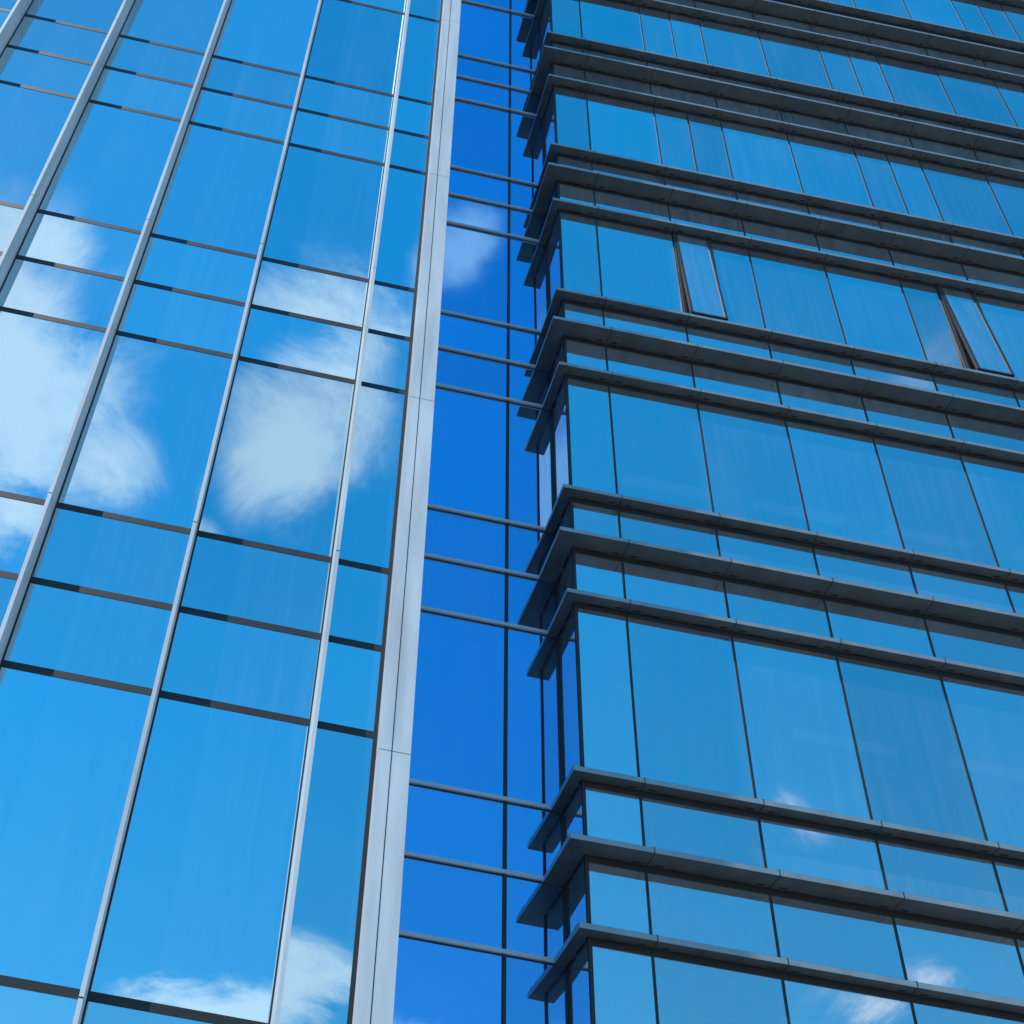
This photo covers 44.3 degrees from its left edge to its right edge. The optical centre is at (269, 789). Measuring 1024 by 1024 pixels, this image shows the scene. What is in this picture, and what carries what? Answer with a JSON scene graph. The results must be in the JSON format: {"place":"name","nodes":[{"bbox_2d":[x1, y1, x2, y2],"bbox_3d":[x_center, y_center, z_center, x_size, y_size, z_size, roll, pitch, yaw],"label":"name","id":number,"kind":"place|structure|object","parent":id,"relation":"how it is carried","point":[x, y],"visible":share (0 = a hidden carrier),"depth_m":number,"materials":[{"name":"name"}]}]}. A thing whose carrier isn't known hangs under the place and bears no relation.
{"place":"outdoors","nodes":[
{"label":"outdoors","id":0,"kind":"place"},
{"bbox_2d":[0,0,410,1023],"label":"fins","id":1,"kind":"object","parent":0,"point":[50,166],"visible":1,"depth_m":10.05,"materials":[{"name":"silver metal"}]},
{"bbox_2d":[531,0,1023,1013],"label":"horizontal ledges","id":2,"kind":"object","parent":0,"point":[573,850],"visible":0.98,"depth_m":15.58,"materials":[{"name":"metal"}]},
{"bbox_2d":[531,0,1023,1006],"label":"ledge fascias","id":3,"kind":"object","parent":2,"relation":"attached to","point":[795,876],"visible":1,"depth_m":13.49,"materials":[{"name":"grey metal"}]},
{"bbox_2d":[399,0,554,963],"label":"transoms","id":4,"kind":"object","parent":3,"relation":"attached to","point":[416,935],"visible":0.63,"depth_m":13.45,"materials":[{"name":"metal"}]},
{"bbox_2d":[399,0,565,967],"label":"transom gaskets","id":5,"kind":"object","parent":3,"relation":"attached to","point":[481,568],"visible":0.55,"depth_m":13.43,"materials":[{"name":"black rubber"}]},
{"bbox_2d":[672,231,727,320],"bbox_3d":[5.899,-7.042,16.698,0.560,2.335,0.197,11,-37,-3],"label":"window frame","id":6,"kind":"object","parent":3,"relation":"attached to","point":[679,261],"visible":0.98,"depth_m":16.62,"materials":[{"name":"black metal"}]},
{"bbox_2d":[677,235,724,316],"bbox_3d":[5.901,-7.054,16.677,0.501,2.222,0.124,11,-37,-3],"label":"window pane","id":7,"kind":"structure","parent":6,"relation":"in","point":[701,280],"depth_m":16.64,"materials":[{"name":"blue glass"}]},
{"bbox_2d":[541,0,1023,1021],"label":"ledge undersides","id":8,"kind":"object","parent":3,"relation":"attached to","point":[689,958],"visible":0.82,"depth_m":13.64,"materials":[{"name":"grey metal"}]},
{"bbox_2d":[936,283,1014,376],"bbox_3d":[9.747,-6.347,16.839,0.560,2.335,0.197,11,-37,-3],"label":"window frame","id":9,"kind":"object","parent":3,"relation":"attached to","point":[952,318],"visible":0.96,"depth_m":16.75,"materials":[{"name":"black metal"}]},
{"bbox_2d":[942,288,1010,373],"bbox_3d":[9.749,-6.358,16.817,0.501,2.222,0.124,11,-37,-3],"label":"window pane","id":10,"kind":"structure","parent":9,"relation":"in","point":[980,340],"depth_m":16.78,"materials":[{"name":"blue glass"}]},
{"bbox_2d":[543,0,1023,1013],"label":"ledge brackets","id":11,"kind":"object","parent":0,"point":[801,346],"visible":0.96,"depth_m":17.42,"materials":[{"name":"black metal"}]},
{"bbox_2d":[576,0,1023,995],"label":"ledge joints","id":12,"kind":"object","parent":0,"point":[792,416],"visible":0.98,"depth_m":15.63,"materials":[{"name":"black metal"}]},
{"bbox_2d":[680,268,975,369],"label":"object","id":13,"kind":"object","parent":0,"point":[972,366],"visible":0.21,"depth_m":18.34,"materials":[{"name":"black metal"}]},
{"label":"plaza paving","id":14,"kind":"structure","parent":0,"visible":0},
{"bbox_2d":[0,0,406,1023],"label":"fin gaskets","id":15,"kind":"object","parent":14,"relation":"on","point":[208,482],"depth_m":9.79,"materials":[{"name":"black"}]},
{"bbox_2d":[352,0,460,1023],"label":"pier","id":16,"kind":"structure","parent":14,"relation":"on","point":[386,962],"depth_m":9.11,"materials":[{"name":"metal"}]},
{"bbox_2d":[0,0,438,1023],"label":"transom","id":17,"kind":"object","parent":16,"relation":"attached to","point":[112,1000],"visible":1,"depth_m":9.43,"materials":[{"name":"black metal"}]},
{"bbox_2d":[347,0,442,1023],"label":"pier gasket","id":18,"kind":"object","parent":16,"relation":"attached to","point":[362,880],"depth_m":9.22,"materials":[{"name":"black rubber"}]},
{"bbox_2d":[370,0,451,1023],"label":"pier joints","id":19,"kind":"object","parent":16,"relation":"attached to","point":[405,577],"visible":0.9,"depth_m":9.10,"materials":[{"name":"black metal"}]},
{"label":"roof","id":20,"kind":"object","parent":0,"visible":0},
{"bbox_2d":[0,0,438,1023],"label":"glass","id":21,"kind":"object","parent":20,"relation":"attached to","point":[196,912],"visible":0.8,"depth_m":9.68,"materials":[{"name":"blue glass"}]},
{"label":"ground","id":22,"kind":"structure","parent":0,"visible":0},
{"bbox_2d":[0,0,440,1023],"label":"spandrel glass panels","id":23,"kind":"object","parent":22,"relation":"on","point":[122,642],"visible":0.8,"depth_m":10.84,"materials":[{"name":"blue glass"}]},
{"bbox_2d":[393,0,566,1023],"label":"glass","id":24,"kind":"object","parent":22,"relation":"on","point":[458,730],"visible":0.72,"depth_m":13.04,"materials":[{"name":"blue glass"}]},
{"bbox_2d":[501,0,511,1023],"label":"mullions","id":25,"kind":"object","parent":24,"relation":"attached to","point":[504,925],"depth_m":13.13,"materials":[{"name":"grey metal"}]},
{"bbox_2d":[539,0,1023,1023],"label":"mullions","id":26,"kind":"object","parent":22,"relation":"on","point":[587,880],"visible":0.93,"depth_m":13.34,"materials":[{"name":"grey metal"}]},
{"bbox_2d":[541,0,1023,1023],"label":"spandrel glass panels","id":27,"kind":"object","parent":22,"relation":"on","point":[809,932],"visible":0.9,"depth_m":12.92,"materials":[{"name":"blue glass"}]},
{"bbox_2d":[552,0,1023,1023],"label":"glass","id":28,"kind":"object","parent":27,"relation":"attached to","point":[690,720],"visible":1,"depth_m":14.25,"materials":[{"name":"blue glass"}]}
]}

